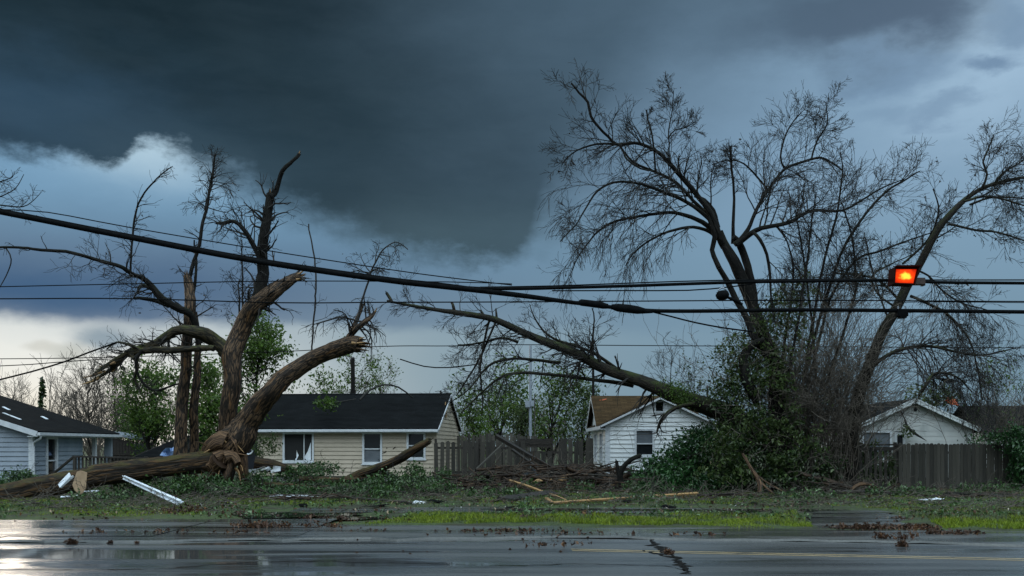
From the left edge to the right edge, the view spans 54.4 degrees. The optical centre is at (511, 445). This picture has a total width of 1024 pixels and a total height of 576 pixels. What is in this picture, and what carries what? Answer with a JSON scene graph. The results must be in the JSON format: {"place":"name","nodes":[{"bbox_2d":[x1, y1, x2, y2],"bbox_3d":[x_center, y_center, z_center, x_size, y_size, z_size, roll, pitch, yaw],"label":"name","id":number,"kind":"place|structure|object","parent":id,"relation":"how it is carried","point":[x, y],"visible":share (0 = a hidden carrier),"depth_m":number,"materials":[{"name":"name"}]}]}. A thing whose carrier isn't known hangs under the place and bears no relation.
{"place":"outdoors","nodes":[
{"label":"outdoors","id":0,"kind":"place"},
{"bbox_2d":[0,519,335,536],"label":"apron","id":1,"kind":"object","parent":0,"point":[54,528],"visible":0.96,"depth_m":19.63,"materials":[{"name":"concrete"}]},
{"bbox_2d":[0,281,511,286],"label":"cable","id":2,"kind":"object","parent":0,"point":[230,281],"visible":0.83,"depth_m":27.49,"materials":[{"name":"rubber"}]},
{"bbox_2d":[6,209,511,285],"bbox_3d":[-18.643,-5.195,22.300,37.288,3.222,0.024,0,0,0],"label":"cable","id":3,"kind":"object","parent":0,"point":[257,248],"visible":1,"depth_m":22.29,"materials":[{"name":"rubber"}]},
{"bbox_2d":[174,486,429,496],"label":"soil bank","id":4,"kind":"structure","parent":0,"point":[326,491],"depth_m":32.60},
{"bbox_2d":[0,145,250,482],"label":"snapped tree","id":5,"kind":"object","parent":4,"relation":"on","point":[189,312],"visible":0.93,"depth_m":33.02,"materials":[{"name":"brown plant"}]},
{"bbox_2d":[264,462,324,485],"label":"fallen foliage","id":6,"kind":"object","parent":4,"relation":"on","point":[289,477],"visible":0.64,"depth_m":33.40,"materials":[{"name":"green plant"}]},
{"bbox_2d":[253,456,300,475],"bbox_3d":[-7.925,0.700,33.710,1.630,0.703,0.495,0,0,-9],"label":"log","id":7,"kind":"object","parent":6,"relation":"on","point":[259,462],"visible":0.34,"depth_m":33.57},
{"bbox_2d":[302,460,377,493],"bbox_3d":[-5.576,1.045,32.054,2.502,1.172,1.763,0,0,0],"label":"fallen foliage","id":8,"kind":"object","parent":4,"relation":"on","point":[331,482],"visible":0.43,"depth_m":32.07,"materials":[{"name":"green plant"}]},
{"bbox_2d":[299,470,392,483],"bbox_3d":[-5.561,1.039,33.365,3.103,0.484,0.266,0,0,-6],"label":"log","id":9,"kind":"object","parent":4,"relation":"on","point":[331,478],"visible":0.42,"depth_m":33.24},
{"bbox_2d":[347,438,432,477],"bbox_3d":[-4.069,0.501,33.253,3.005,1.527,0.381,0,0,10],"label":"broken limb","id":10,"kind":"object","parent":9,"relation":"on","point":[405,455],"visible":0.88,"depth_m":33.10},
{"bbox_2d":[360,462,426,493],"bbox_3d":[-3.941,1.071,32.783,2.446,1.152,1.367,0,0,18],"label":"fallen foliage","id":11,"kind":"object","parent":4,"relation":"on","point":[388,477],"visible":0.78,"depth_m":32.66,"materials":[{"name":"green plant"}]},
{"bbox_2d":[398,455,441,483],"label":"fallen foliage","id":12,"kind":"object","parent":4,"relation":"on","point":[417,470],"visible":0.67,"depth_m":34.49,"materials":[{"name":"green plant"}]},
{"bbox_2d":[0,446,955,544],"bbox_3d":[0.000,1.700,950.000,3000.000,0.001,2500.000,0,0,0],"label":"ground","id":13,"kind":"structure","parent":0,"point":[528,512],"depth_m":18.02,"materials":[{"name":"soil"}]},
{"bbox_2d":[113,432,153,461],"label":"shed","id":14,"kind":"structure","parent":13,"relation":"on","point":[120,448],"depth_m":47.00,"materials":[{"name":"grey wood"}]},
{"bbox_2d":[0,349,1023,463],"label":"wood","id":15,"kind":"object","parent":13,"relation":"on","point":[162,442],"visible":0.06,"depth_m":92.62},
{"bbox_2d":[0,344,1015,358],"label":"cable","id":16,"kind":"object","parent":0,"point":[408,345],"visible":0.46,"depth_m":47.99,"materials":[{"name":"rubber"}]},
{"bbox_2d":[0,538,1023,575],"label":"road","id":17,"kind":"structure","parent":0,"point":[486,557],"depth_m":14.64,"materials":[{"name":"asphalt"}]},
{"bbox_2d":[34,539,691,573],"bbox_3d":[-2.673,1.654,15.495,10.490,0.001,5.330,0,0,0],"label":"road crack","id":18,"kind":"object","parent":17,"relation":"on","point":[681,563],"visible":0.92,"depth_m":14.09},
{"bbox_2d":[0,523,1023,546],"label":"gutter","id":19,"kind":"object","parent":17,"relation":"on","point":[392,532],"visible":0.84,"depth_m":17.99,"materials":[{"name":"concrete"}]},
{"bbox_2d":[572,549,1023,560],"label":"road marking","id":20,"kind":"object","parent":17,"relation":"on","point":[808,555],"visible":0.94,"depth_m":15.14,"materials":[{"name":"yellow paint"}]},
{"bbox_2d":[0,460,1023,530],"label":"lawn","id":21,"kind":"structure","parent":0,"point":[267,508],"depth_m":23.99,"materials":[{"name":"plant"}]},
{"bbox_2d":[0,462,39,481],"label":"fallen foliage","id":22,"kind":"object","parent":21,"relation":"on","point":[21,475],"visible":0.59,"depth_m":32.86,"materials":[{"name":"green plant"}]},
{"bbox_2d":[0,168,43,223],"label":"bare tree","id":23,"kind":"object","parent":21,"relation":"on","point":[11,206],"visible":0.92,"depth_m":29.98,"materials":[{"name":"brown plant"}]},
{"bbox_2d":[0,395,121,481],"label":"ranch house","id":24,"kind":"structure","parent":21,"relation":"on","point":[50,442],"depth_m":37.72,"materials":[{"name":"blue"}]},
{"bbox_2d":[45,437,57,474],"bbox_3d":[-17.350,0.435,37.475,0.110,1.630,0.950,0,0,0],"label":"window","id":25,"kind":"structure","parent":24,"relation":"in","point":[51,447],"depth_m":37.54,"materials":[{"name":"white glass"}]},
{"bbox_2d":[40,338,129,465],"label":"bare tree","id":26,"kind":"object","parent":21,"relation":"on","point":[88,415],"visible":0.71,"depth_m":57.88,"materials":[{"name":"brown plant"}]},
{"bbox_2d":[51,455,148,488],"bbox_3d":[-15.250,0.978,36.401,3.752,1.244,0.421,0,0,-5],"label":"deck railing","id":27,"kind":"object","parent":21,"relation":"on","point":[74,458],"visible":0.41,"depth_m":36.30,"materials":[{"name":"brown wood"}]},
{"bbox_2d":[54,483,156,501],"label":"fallen foliage","id":28,"kind":"object","parent":21,"relation":"on","point":[118,497],"visible":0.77,"depth_m":28.42,"materials":[{"name":"green plant"}]},
{"bbox_2d":[72,471,86,493],"bbox_3d":[-12.506,1.070,28.804,0.409,0.696,0.240,0,0,0],"label":"cardboard","id":29,"kind":"object","parent":28,"relation":"on","point":[81,476],"visible":0.93,"depth_m":28.81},
{"bbox_2d":[80,354,140,451],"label":"bare tree","id":30,"kind":"object","parent":21,"relation":"on","point":[113,411],"visible":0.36,"depth_m":59.95,"materials":[{"name":"brown plant"}]},
{"bbox_2d":[106,474,165,493],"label":"fallen foliage","id":31,"kind":"object","parent":21,"relation":"on","point":[132,485],"visible":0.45,"depth_m":30.63,"materials":[{"name":"green plant"}]},
{"bbox_2d":[106,353,189,459],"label":"leafy tree","id":32,"kind":"object","parent":21,"relation":"on","point":[152,425],"visible":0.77,"depth_m":45.84,"materials":[{"name":"green plant"}]},
{"bbox_2d":[122,475,183,505],"bbox_3d":[-10.247,1.254,28.246,3.660,0.749,0.179,0,0,45],"label":"gutter length","id":33,"kind":"object","parent":21,"relation":"on","point":[158,493],"visible":0.88,"depth_m":28.14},
{"bbox_2d":[130,474,194,496],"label":"fallen foliage","id":34,"kind":"object","parent":21,"relation":"on","point":[172,487],"visible":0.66,"depth_m":30.39,"materials":[{"name":"green plant"}]},
{"bbox_2d":[133,434,209,457],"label":"collapsed shed","id":35,"kind":"structure","parent":21,"relation":"on","point":[155,452],"depth_m":43.18,"materials":[{"name":"black"}]},
{"bbox_2d":[165,471,236,493],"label":"fallen foliage","id":36,"kind":"object","parent":21,"relation":"on","point":[193,481],"visible":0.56,"depth_m":30.78,"materials":[{"name":"green plant"}]},
{"bbox_2d":[0,151,407,499],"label":"torn tree","id":37,"kind":"object","parent":21,"relation":"on","point":[227,447],"visible":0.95,"depth_m":31.30,"materials":[{"name":"brown plant"}]},
{"bbox_2d":[164,351,281,473],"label":"leafy tree","id":38,"kind":"object","parent":21,"relation":"on","point":[208,412],"visible":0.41,"depth_m":44.60,"materials":[{"name":"green plant"}]},
{"bbox_2d":[196,471,258,497],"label":"fallen foliage","id":39,"kind":"object","parent":21,"relation":"on","point":[224,484],"visible":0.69,"depth_m":30.01,"materials":[{"name":"green plant"}]},
{"bbox_2d":[200,310,304,474],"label":"leafy tree","id":40,"kind":"object","parent":21,"relation":"on","point":[256,368],"visible":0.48,"depth_m":51.72,"materials":[{"name":"green plant"}]},
{"bbox_2d":[230,466,282,488],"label":"fallen foliage","id":41,"kind":"object","parent":21,"relation":"on","point":[259,477],"visible":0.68,"depth_m":31.52,"materials":[{"name":"green plant"}]},
{"bbox_2d":[251,432,282,457],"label":"fallen foliage","id":42,"kind":"object","parent":21,"relation":"on","point":[260,452],"visible":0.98,"depth_m":40.52,"materials":[{"name":"green plant"}]},
{"bbox_2d":[238,479,328,497],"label":"fallen foliage","id":43,"kind":"object","parent":21,"relation":"on","point":[292,488],"visible":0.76,"depth_m":30.27,"materials":[{"name":"green plant"}]},
{"bbox_2d":[234,512,361,517],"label":"puddle","id":44,"kind":"object","parent":21,"relation":"on","point":[280,515],"visible":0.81,"depth_m":23.50,"materials":[{"name":"black liquid"}]},
{"bbox_2d":[294,449,344,476],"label":"fallen foliage","id":45,"kind":"object","parent":21,"relation":"on","point":[319,467],"visible":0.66,"depth_m":35.35,"materials":[{"name":"green plant"}]},
{"bbox_2d":[304,363,356,393],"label":"leafy tree","id":46,"kind":"object","parent":21,"relation":"on","point":[334,391],"visible":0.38,"depth_m":56.06,"materials":[{"name":"green plant"}]},
{"bbox_2d":[302,333,386,393],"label":"leafy tree","id":47,"kind":"object","parent":21,"relation":"on","point":[365,384],"visible":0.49,"depth_m":59.91,"materials":[{"name":"green plant"}]},
{"bbox_2d":[253,393,462,481],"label":"bungalow","id":48,"kind":"object","parent":21,"relation":"on","point":[369,429],"visible":0.62,"depth_m":44.57,"materials":[{"name":"beige"}]},
{"bbox_2d":[282,433,313,462],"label":"window","id":49,"kind":"structure","parent":48,"relation":"in","point":[295,446],"depth_m":44.55,"materials":[{"name":"black"}]},
{"bbox_2d":[312,390,355,413],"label":"broken branch","id":50,"kind":"object","parent":48,"relation":"on","point":[328,403],"visible":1,"depth_m":44.48,"materials":[{"name":"green plant"}]},
{"bbox_2d":[361,433,381,464],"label":"window","id":51,"kind":"structure","parent":48,"relation":"in","point":[371,442],"depth_m":44.26,"materials":[{"name":"grey glass"}]},
{"bbox_2d":[407,433,425,459],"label":"window","id":52,"kind":"structure","parent":48,"relation":"in","point":[412,438],"depth_m":44.07,"materials":[{"name":"white glass"}]},
{"bbox_2d":[322,474,403,497],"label":"fallen foliage","id":53,"kind":"object","parent":21,"relation":"on","point":[378,491],"visible":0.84,"depth_m":30.65,"materials":[{"name":"green plant"}]},
{"bbox_2d":[361,352,403,392],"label":"bare tree","id":54,"kind":"object","parent":21,"relation":"on","point":[390,371],"visible":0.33,"depth_m":64.30,"materials":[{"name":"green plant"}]},
{"bbox_2d":[411,477,460,493],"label":"fallen foliage","id":55,"kind":"object","parent":21,"relation":"on","point":[435,487],"visible":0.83,"depth_m":32.34,"materials":[{"name":"green plant"}]},
{"bbox_2d":[447,368,496,452],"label":"leafy tree","id":56,"kind":"object","parent":21,"relation":"on","point":[475,426],"visible":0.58,"depth_m":53.79,"materials":[{"name":"green plant"}]},
{"bbox_2d":[434,439,524,480],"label":"picket fence","id":57,"kind":"object","parent":21,"relation":"on","point":[479,447],"visible":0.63,"depth_m":43.28,"materials":[{"name":"brown wood"}]},
{"bbox_2d":[449,481,524,497],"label":"fallen foliage","id":58,"kind":"object","parent":21,"relation":"on","point":[494,489],"visible":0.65,"depth_m":30.33,"materials":[{"name":"green plant"}]},
{"bbox_2d":[457,433,537,475],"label":"board fence","id":59,"kind":"object","parent":21,"relation":"on","point":[482,438],"visible":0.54,"depth_m":49.97,"materials":[{"name":"grey wood"}]},
{"bbox_2d":[462,349,545,464],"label":"leafy tree","id":60,"kind":"object","parent":21,"relation":"on","point":[495,422],"visible":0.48,"depth_m":57.61,"materials":[{"name":"green plant"}]},
{"bbox_2d":[1,488,1021,516],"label":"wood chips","id":61,"kind":"object","parent":21,"relation":"on","point":[480,505],"visible":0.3,"depth_m":25.09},
{"bbox_2d":[0,465,1023,512],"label":"twig litter","id":62,"kind":"object","parent":21,"relation":"on","point":[134,500],"visible":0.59,"depth_m":27.58,"materials":[{"name":"wood"}]},
{"bbox_2d":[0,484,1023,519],"bbox_3d":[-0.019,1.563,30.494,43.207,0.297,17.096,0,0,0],"label":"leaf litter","id":63,"kind":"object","parent":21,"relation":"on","point":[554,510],"visible":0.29,"depth_m":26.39,"materials":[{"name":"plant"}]},
{"bbox_2d":[3,485,1023,547],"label":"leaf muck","id":64,"kind":"object","parent":21,"relation":"on","point":[843,526],"visible":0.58,"depth_m":19.58,"materials":[{"name":"plant"}]},
{"bbox_2d":[491,397,544,450],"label":"leafy tree","id":65,"kind":"object","parent":21,"relation":"on","point":[522,417],"visible":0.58,"depth_m":52.79,"materials":[{"name":"green plant"}]},
{"bbox_2d":[494,434,550,465],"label":"timber","id":66,"kind":"object","parent":21,"relation":"on","point":[513,446],"visible":0.57,"depth_m":40.68,"materials":[{"name":"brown wood"}]},
{"bbox_2d":[497,491,558,501],"bbox_3d":[0.540,1.553,30.101,0.563,0.249,3.336,0,0,26],"label":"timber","id":67,"kind":"object","parent":21,"relation":"on","point":[508,497],"visible":0.57,"depth_m":29.43,"materials":[{"name":"brown wood"}]},
{"bbox_2d":[525,345,534,467],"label":"light pole","id":68,"kind":"object","parent":21,"relation":"on","point":[530,403],"visible":0.63,"depth_m":50.95,"materials":[{"name":"metal"}]},
{"bbox_2d":[103,58,966,489],"bbox_3d":[1.325,-5.681,34.545,29.654,14.718,8.888,0,0,0],"label":"bare tree","id":69,"kind":"object","parent":21,"relation":"on","point":[679,396],"visible":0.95,"depth_m":34.26,"materials":[{"name":"brown plant"}]},
{"bbox_2d":[701,266,822,403],"bbox_3d":[8.812,-3.903,33.908,4.754,5.003,2.199,0,0,-18],"label":"climbing vine","id":70,"kind":"object","parent":69,"relation":"attached to","point":[777,334],"visible":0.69,"depth_m":33.76,"materials":[{"name":"green plant"}]},
{"bbox_2d":[692,331,852,492],"bbox_3d":[8.885,-1.158,33.691,5.869,5.596,3.817,0,0,0],"label":"ivy","id":71,"kind":"object","parent":69,"relation":"attached to","point":[729,457],"visible":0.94,"depth_m":33.22,"materials":[{"name":"green plant"}]},
{"bbox_2d":[497,355,601,464],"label":"leafy tree","id":72,"kind":"object","parent":21,"relation":"on","point":[555,414],"visible":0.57,"depth_m":56.87,"materials":[{"name":"green plant"}]},
{"bbox_2d":[519,437,593,473],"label":"picket fence","id":73,"kind":"object","parent":21,"relation":"on","point":[578,452],"visible":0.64,"depth_m":43.38,"materials":[{"name":"grey wood"}]},
{"bbox_2d":[549,369,606,462],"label":"leafy tree","id":74,"kind":"object","parent":21,"relation":"on","point":[587,394],"visible":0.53,"depth_m":55.66,"materials":[{"name":"green plant"}]},
{"bbox_2d":[545,492,698,503],"bbox_3d":[3.102,1.509,29.227,5.550,0.188,1.143,0,0,-35],"label":"lumber","id":75,"kind":"object","parent":21,"relation":"on","point":[612,498],"visible":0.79,"depth_m":28.23,"materials":[{"name":"brown wood"}]},
{"bbox_2d":[576,480,677,502],"bbox_3d":[3.317,1.453,28.489,2.740,0.965,1.704,0,0,24],"label":"fallen foliage","id":76,"kind":"object","parent":21,"relation":"on","point":[634,494],"visible":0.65,"depth_m":28.47,"materials":[{"name":"green plant"}]},
{"bbox_2d":[586,396,715,473],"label":"cottage","id":77,"kind":"structure","parent":21,"relation":"on","point":[605,416],"depth_m":41.99,"materials":[{"name":"white"}]},
{"bbox_2d":[634,429,654,457],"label":"window","id":78,"kind":"structure","parent":77,"relation":"in","point":[644,445],"depth_m":42.01,"materials":[{"name":"white glass"}]},
{"bbox_2d":[434,443,912,493],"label":"brush litter","id":79,"kind":"object","parent":21,"relation":"on","point":[850,484],"visible":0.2,"depth_m":34.73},
{"bbox_2d":[642,331,708,395],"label":"bare tree","id":80,"kind":"object","parent":21,"relation":"on","point":[679,358],"visible":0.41,"depth_m":56.02,"materials":[{"name":"brown plant"}]},
{"bbox_2d":[675,353,712,394],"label":"bare tree","id":81,"kind":"object","parent":21,"relation":"on","point":[699,385],"visible":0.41,"depth_m":53.85,"materials":[{"name":"brown plant"}]},
{"bbox_2d":[365,510,1023,528],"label":"verge grass","id":82,"kind":"structure","parent":21,"relation":"on","point":[954,523],"depth_m":20.63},
{"bbox_2d":[624,417,768,491],"bbox_3d":[6.557,0.374,35.143,5.603,3.454,3.472,0,0,20],"label":"leafy bush","id":83,"kind":"object","parent":21,"relation":"on","point":[685,461],"visible":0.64,"depth_m":34.92,"materials":[{"name":"green plant"}]},
{"bbox_2d":[742,453,782,494],"bbox_3d":[8.042,1.047,31.637,1.599,1.622,0.602,0,0,25],"label":"stripped limb","id":84,"kind":"object","parent":21,"relation":"on","point":[760,483],"visible":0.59,"depth_m":31.75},
{"bbox_2d":[587,225,988,485],"bbox_3d":[11.988,-2.892,38.303,19.431,10.469,13.028,0,0,-42],"label":"brush thicket","id":85,"kind":"object","parent":21,"relation":"on","point":[838,412],"visible":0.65,"depth_m":33.88,"materials":[{"name":"plant"}]},
{"bbox_2d":[748,481,843,500],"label":"fallen foliage","id":86,"kind":"object","parent":21,"relation":"on","point":[795,495],"visible":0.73,"depth_m":29.61,"materials":[{"name":"green plant"}]},
{"bbox_2d":[815,439,897,487],"bbox_3d":[12.295,0.636,35.316,3.052,1.948,1.334,0,0,0],"label":"climbing vine","id":87,"kind":"object","parent":21,"relation":"on","point":[891,463],"visible":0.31,"depth_m":35.56,"materials":[{"name":"green plant"}]},
{"bbox_2d":[831,442,897,487],"bbox_3d":[12.753,0.790,36.090,2.409,1.820,0.220,0,0,0],"label":"picket fence","id":88,"kind":"object","parent":21,"relation":"on","point":[889,449],"visible":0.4,"depth_m":36.02,"materials":[{"name":"grey wood"}]},
{"bbox_2d":[862,441,902,482],"bbox_3d":[13.775,0.661,38.832,3.382,2.001,2.224,0,0,0],"label":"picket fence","id":89,"kind":"object","parent":21,"relation":"on","point":[877,463],"visible":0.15,"depth_m":38.62,"materials":[{"name":"brown wood"}]},
{"bbox_2d":[815,398,979,476],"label":"garage","id":90,"kind":"structure","parent":21,"relation":"on","point":[951,434],"depth_m":44.99,"materials":[{"name":"grey"}]},
{"bbox_2d":[862,431,891,459],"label":"window","id":91,"kind":"structure","parent":90,"relation":"in","point":[885,433],"depth_m":45.02,"materials":[{"name":"grey glass"}]},
{"bbox_2d":[904,379,960,411],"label":"shrub","id":92,"kind":"object","parent":90,"relation":"on","point":[925,399],"visible":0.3,"depth_m":46.18,"materials":[{"name":"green plant"}]},
{"bbox_2d":[861,473,938,496],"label":"fallen foliage","id":93,"kind":"object","parent":21,"relation":"on","point":[897,488],"visible":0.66,"depth_m":31.28,"materials":[{"name":"green plant"}]},
{"bbox_2d":[817,100,1023,485],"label":"leaning tree","id":94,"kind":"object","parent":21,"relation":"on","point":[932,238],"visible":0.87,"depth_m":34.88,"materials":[{"name":"brown plant"}]},
{"bbox_2d":[885,330,1023,462],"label":"brush thicket","id":95,"kind":"object","parent":21,"relation":"on","point":[1006,414],"visible":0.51,"depth_m":38.68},
{"bbox_2d":[896,443,1023,489],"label":"board fence","id":96,"kind":"object","parent":21,"relation":"on","point":[926,464],"visible":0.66,"depth_m":35.98,"materials":[{"name":"grey wood"}]},
{"bbox_2d":[932,347,1023,464],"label":"young tree","id":97,"kind":"object","parent":21,"relation":"on","point":[994,400],"visible":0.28,"depth_m":43.95,"materials":[{"name":"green plant"}]},
{"bbox_2d":[950,476,1021,493],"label":"fallen foliage","id":98,"kind":"object","parent":21,"relation":"on","point":[984,488],"visible":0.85,"depth_m":32.50,"materials":[{"name":"green plant"}]},
{"bbox_2d":[953,406,1023,469],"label":"bungalow","id":99,"kind":"object","parent":21,"relation":"on","point":[955,413],"visible":0.1,"depth_m":63.90,"materials":[{"name":"grey"}]},
{"bbox_2d":[957,417,1023,486],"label":"leafy bush","id":100,"kind":"object","parent":21,"relation":"on","point":[1015,437],"visible":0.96,"depth_m":35.42,"materials":[{"name":"green plant"}]},
{"bbox_2d":[0,208,1023,313],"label":"cable","id":101,"kind":"object","parent":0,"point":[628,308],"visible":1,"depth_m":21.96,"materials":[{"name":"rubber"}]},
{"bbox_2d":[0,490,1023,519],"bbox_3d":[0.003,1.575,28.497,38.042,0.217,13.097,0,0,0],"label":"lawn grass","id":102,"kind":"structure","parent":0,"point":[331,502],"depth_m":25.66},
{"bbox_2d":[0,298,1023,303],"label":"cable","id":103,"kind":"object","parent":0,"point":[511,301],"visible":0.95,"depth_m":26.99,"materials":[{"name":"rubber"}]},
{"bbox_2d":[0,0,1023,445],"label":"sky","id":104,"kind":"structure","parent":0,"point":[420,125],"materials":[{"name":"grey"}]},
{"bbox_2d":[292,507,764,512],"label":"grass","id":105,"kind":"structure","parent":0,"point":[327,509],"depth_m":25.28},
{"bbox_2d":[491,508,676,509],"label":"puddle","id":106,"kind":"object","parent":105,"relation":"on","point":[575,509],"visible":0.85,"depth_m":25.21,"materials":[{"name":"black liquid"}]},
{"bbox_2d":[552,284,751,290],"bbox_3d":[3.110,-3.513,22.100,4.443,0.179,0.025,0,0,0],"label":"cable","id":107,"kind":"object","parent":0,"point":[656,290],"visible":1,"depth_m":22.09,"materials":[{"name":"rubber"}]},
{"bbox_2d":[464,279,1023,289],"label":"cable","id":108,"kind":"object","parent":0,"point":[753,282],"visible":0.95,"depth_m":21.97,"materials":[{"name":"rubber"}]},
{"bbox_2d":[888,265,924,286],"bbox_3d":[8.630,-3.685,21.670,0.724,0.403,0.500,0,0,0],"label":"signal lamp","id":109,"kind":"object","parent":108,"relation":"hanging from","point":[902,275],"visible":1,"depth_m":21.61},
{"bbox_2d":[480,279,1023,286],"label":"cable","id":110,"kind":"object","parent":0,"point":[753,279],"visible":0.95,"depth_m":22.09,"materials":[{"name":"rubber"}]},
{"bbox_2d":[800,510,913,527],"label":"driveway","id":111,"kind":"structure","parent":0,"point":[819,522],"depth_m":22.35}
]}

